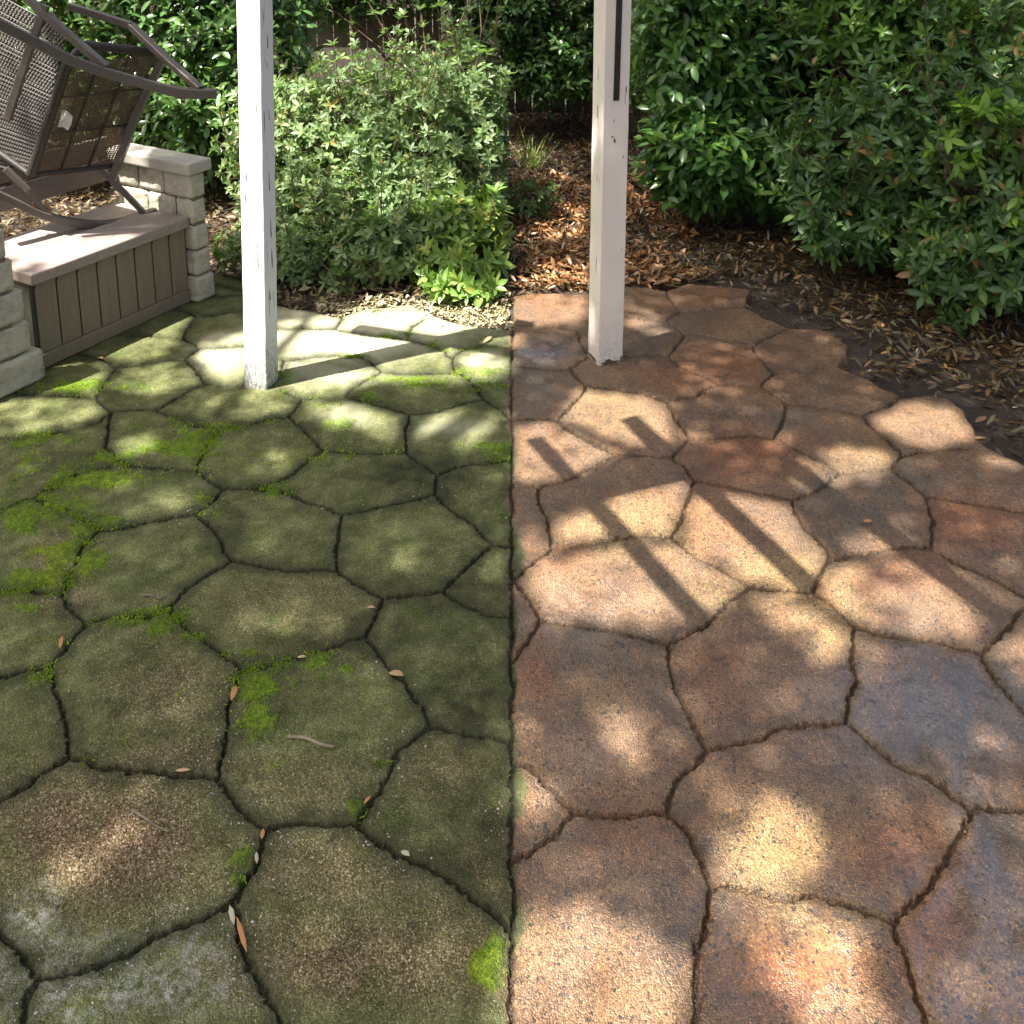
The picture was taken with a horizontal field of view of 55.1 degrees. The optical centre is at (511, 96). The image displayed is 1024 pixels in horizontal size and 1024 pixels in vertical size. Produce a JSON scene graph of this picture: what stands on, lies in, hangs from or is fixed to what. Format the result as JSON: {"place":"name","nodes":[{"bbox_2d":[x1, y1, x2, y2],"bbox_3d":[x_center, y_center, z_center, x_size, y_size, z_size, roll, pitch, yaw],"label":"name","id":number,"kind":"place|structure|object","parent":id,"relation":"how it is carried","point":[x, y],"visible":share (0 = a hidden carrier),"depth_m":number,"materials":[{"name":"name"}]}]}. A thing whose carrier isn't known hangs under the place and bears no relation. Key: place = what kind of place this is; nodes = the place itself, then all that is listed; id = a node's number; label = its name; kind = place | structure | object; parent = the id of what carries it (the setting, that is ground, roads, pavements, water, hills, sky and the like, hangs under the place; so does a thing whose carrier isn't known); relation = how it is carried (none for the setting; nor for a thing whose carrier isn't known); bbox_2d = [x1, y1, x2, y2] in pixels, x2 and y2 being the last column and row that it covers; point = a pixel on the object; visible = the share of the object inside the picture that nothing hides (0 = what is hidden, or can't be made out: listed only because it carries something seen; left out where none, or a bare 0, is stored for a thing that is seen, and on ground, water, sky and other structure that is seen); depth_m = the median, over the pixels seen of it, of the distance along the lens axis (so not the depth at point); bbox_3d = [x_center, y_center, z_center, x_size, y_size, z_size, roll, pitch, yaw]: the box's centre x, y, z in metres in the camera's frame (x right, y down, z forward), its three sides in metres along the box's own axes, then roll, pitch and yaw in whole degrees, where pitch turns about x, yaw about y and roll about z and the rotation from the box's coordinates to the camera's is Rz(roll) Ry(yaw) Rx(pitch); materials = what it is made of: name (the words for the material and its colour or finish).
{"place":"outdoors","nodes":[
{"label":"outdoors","id":0,"kind":"place"},
{"bbox_2d":[0,403,504,1023],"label":"grit","id":1,"kind":"object","parent":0,"point":[220,833],"visible":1,"depth_m":1.96,"materials":[{"name":"grey stone"}]},
{"bbox_2d":[27,344,512,1022],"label":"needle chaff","id":2,"kind":"object","parent":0,"point":[285,712],"visible":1,"depth_m":2.26,"materials":[{"name":"brown plant"}]},
{"bbox_2d":[0,274,1023,1023],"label":"patio","id":3,"kind":"structure","parent":0,"point":[760,720],"depth_m":2.40,"materials":[{"name":"stone"}]},
{"bbox_2d":[59,636,63,647],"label":"fallen leaf","id":4,"kind":"object","parent":3,"relation":"on","point":[61,639],"visible":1,"depth_m":2.52,"materials":[{"name":"brown plant"}]},
{"bbox_2d":[0,137,214,398],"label":"storage bench","id":5,"kind":"object","parent":3,"relation":"on","point":[66,292],"visible":0.98,"depth_m":4.28,"materials":[{"name":"brown wood"}]},
{"bbox_2d":[0,0,216,228],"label":"rocking chair","id":6,"kind":"object","parent":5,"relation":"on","point":[30,164],"visible":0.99,"depth_m":4.18,"materials":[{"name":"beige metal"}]},
{"bbox_2d":[132,809,169,831],"bbox_3d":[-0.752,1.505,2.037,0.106,0.009,0.007,6,14,27],"label":"twig","id":7,"kind":"object","parent":3,"relation":"on","point":[146,818],"visible":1,"depth_m":2.04,"materials":[{"name":"beige wood"}]},
{"bbox_2d":[142,594,161,598],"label":"twig","id":8,"kind":"object","parent":3,"relation":"on","point":[143,595],"visible":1,"depth_m":2.68,"materials":[{"name":"brown wood"}]},
{"bbox_2d":[175,768,190,771],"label":"fallen leaf","id":9,"kind":"object","parent":3,"relation":"on","point":[182,769],"visible":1,"depth_m":2.15,"materials":[{"name":"orange plant"}]},
{"bbox_2d":[229,905,234,923],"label":"fallen leaf","id":10,"kind":"object","parent":3,"relation":"on","point":[232,914],"visible":1,"depth_m":1.85,"materials":[{"name":"beige plant"}]},
{"bbox_2d":[230,685,237,699],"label":"fallen leaf","id":11,"kind":"object","parent":3,"relation":"on","point":[234,690],"visible":1,"depth_m":2.36,"materials":[{"name":"brown plant"}]},
{"bbox_2d":[236,916,246,951],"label":"fallen leaf","id":12,"kind":"object","parent":3,"relation":"on","point":[241,933],"visible":1,"depth_m":1.81,"materials":[{"name":"orange plant"}]},
{"bbox_2d":[0,329,511,1003],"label":"moss","id":13,"kind":"object","parent":3,"relation":"on","point":[116,457],"visible":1,"depth_m":3.17,"materials":[{"name":"green plant"}]},
{"bbox_2d":[254,852,258,862],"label":"fallen leaf","id":14,"kind":"object","parent":3,"relation":"on","point":[256,857],"visible":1,"depth_m":1.96,"materials":[{"name":"beige plant"}]},
{"bbox_2d":[236,0,277,389],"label":"wooden post","id":15,"kind":"object","parent":3,"relation":"on","point":[256,114],"visible":1,"depth_m":3.65,"materials":[{"name":"paint"}]},
{"bbox_2d":[287,734,334,747],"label":"twig","id":16,"kind":"object","parent":3,"relation":"on","point":[302,737],"visible":1,"depth_m":2.23,"materials":[{"name":"beige wood"}]},
{"bbox_2d":[389,670,403,675],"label":"fallen leaf","id":17,"kind":"object","parent":3,"relation":"on","point":[396,672],"visible":1,"depth_m":2.41,"materials":[{"name":"brown plant"}]},
{"bbox_2d":[401,850,409,855],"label":"fallen leaf","id":18,"kind":"object","parent":3,"relation":"on","point":[405,852],"visible":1,"depth_m":1.97,"materials":[{"name":"beige plant"}]},
{"bbox_2d":[588,0,630,365],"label":"wooden post","id":19,"kind":"object","parent":3,"relation":"on","point":[611,51],"visible":1,"depth_m":3.86,"materials":[{"name":"beige paint"}]},
{"bbox_2d":[0,9,1023,465],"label":"soil ground","id":20,"kind":"structure","parent":0,"point":[786,319],"depth_m":4.71,"materials":[{"name":"brown soil"}]},
{"bbox_2d":[0,0,332,198],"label":"camellia bush","id":21,"kind":"object","parent":20,"relation":"on","point":[198,38],"visible":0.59,"depth_m":6.07,"materials":[{"name":"green plant"}]},
{"bbox_2d":[0,131,516,310],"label":"leaf litter","id":22,"kind":"object","parent":20,"relation":"on","point":[392,290],"visible":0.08,"depth_m":5.66,"materials":[{"name":"brown plant"}]},
{"bbox_2d":[1,147,522,306],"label":"fallen twigs","id":23,"kind":"object","parent":20,"relation":"on","point":[222,234],"visible":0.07,"depth_m":5.68,"materials":[{"name":"brown wood"}]},
{"bbox_2d":[277,246,368,296],"bbox_3d":[-0.935,0.862,4.888,0.559,0.269,0.375,6,13,24],"label":"azalea sprig","id":24,"kind":"object","parent":20,"relation":"on","point":[333,277],"visible":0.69,"depth_m":4.77,"materials":[{"name":"green plant"}]},
{"bbox_2d":[208,4,514,284],"bbox_3d":[-0.863,0.184,5.484,1.781,1.348,1.814,0,12,0],"label":"azalea bush","id":25,"kind":"object","parent":20,"relation":"on","point":[336,162],"visible":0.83,"depth_m":5.27,"materials":[{"name":"green plant"}]},
{"bbox_2d":[313,292,514,334],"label":"straw litter","id":26,"kind":"object","parent":20,"relation":"on","point":[463,313],"visible":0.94,"depth_m":4.54,"materials":[{"name":"beige plant"}]},
{"bbox_2d":[338,195,490,291],"bbox_3d":[-0.503,0.708,4.944,0.757,0.444,0.447,-6,13,-26],"label":"azalea sprig","id":27,"kind":"object","parent":20,"relation":"on","point":[374,223],"visible":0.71,"depth_m":4.81,"materials":[{"name":"green plant"}]},
{"bbox_2d":[295,0,558,85],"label":"camellia bush","id":28,"kind":"object","parent":20,"relation":"on","point":[508,30],"visible":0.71,"depth_m":7.52,"materials":[{"name":"green plant"}]},
{"bbox_2d":[350,0,514,159],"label":"azalea bush","id":29,"kind":"object","parent":20,"relation":"on","point":[441,45],"visible":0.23,"depth_m":6.14,"materials":[{"name":"green plant"}]},
{"bbox_2d":[403,181,515,311],"bbox_3d":[-0.273,0.707,4.843,0.597,0.569,0.767,0,12,0],"label":"leafy clump","id":30,"kind":"object","parent":20,"relation":"on","point":[457,273],"visible":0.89,"depth_m":4.79,"materials":[{"name":"green plant"}]},
{"bbox_2d":[0,0,1005,112],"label":"wooden fence","id":31,"kind":"object","parent":20,"relation":"on","point":[343,42],"visible":0.06,"depth_m":8.44,"materials":[{"name":"brown wood"}]},
{"bbox_2d":[507,174,567,221],"bbox_3d":[0.138,0.612,5.826,0.375,0.337,0.363,-7,14,-30],"label":"shrub","id":32,"kind":"object","parent":20,"relation":"on","point":[538,206],"visible":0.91,"depth_m":5.76,"materials":[{"name":"green plant"}]},
{"bbox_2d":[483,0,654,127],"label":"camellia bush","id":33,"kind":"object","parent":20,"relation":"on","point":[559,66],"visible":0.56,"depth_m":7.46,"materials":[{"name":"green plant"}]},
{"bbox_2d":[506,165,715,292],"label":"leaf litter","id":34,"kind":"object","parent":20,"relation":"on","point":[577,231],"visible":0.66,"depth_m":5.40,"materials":[{"name":"brown plant"}]},
{"bbox_2d":[504,105,1023,447],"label":"fallen twigs","id":35,"kind":"object","parent":20,"relation":"on","point":[997,364],"visible":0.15,"depth_m":4.84,"materials":[{"name":"brown wood"}]},
{"bbox_2d":[507,101,1023,458],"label":"leaf litter","id":36,"kind":"object","parent":20,"relation":"on","point":[980,329],"visible":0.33,"depth_m":4.89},
{"bbox_2d":[509,127,559,170],"bbox_3d":[0.150,0.351,6.758,0.376,0.303,0.242,0,12,0],"label":"grass tuft","id":37,"kind":"object","parent":36,"relation":"on","point":[533,158],"visible":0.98,"depth_m":6.72,"materials":[{"name":"green plant"}]},
{"bbox_2d":[628,0,1023,230],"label":"camellia bush","id":38,"kind":"object","parent":20,"relation":"on","point":[704,151],"visible":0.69,"depth_m":5.45,"materials":[{"name":"green plant"}]},
{"bbox_2d":[751,0,1023,113],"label":"bush","id":39,"kind":"object","parent":20,"relation":"on","point":[888,35],"visible":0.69,"depth_m":5.34,"materials":[{"name":"green plant"}]},
{"bbox_2d":[753,0,1023,324],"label":"azalea bush","id":40,"kind":"object","parent":20,"relation":"on","point":[868,183],"visible":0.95,"depth_m":4.70,"materials":[{"name":"green plant"}]},
{"bbox_2d":[911,287,982,337],"bbox_3d":[2.014,0.910,4.631,0.210,0.192,0.851,2,12,10],"label":"azalea sprig","id":41,"kind":"object","parent":20,"relation":"on","point":[955,313],"visible":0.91,"depth_m":4.32,"materials":[{"name":"green plant"}]},
{"bbox_2d":[921,84,1023,238],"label":"azalea sprig","id":42,"kind":"object","parent":20,"relation":"on","point":[1013,108],"visible":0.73,"depth_m":4.37,"materials":[{"name":"green plant"}]}
]}

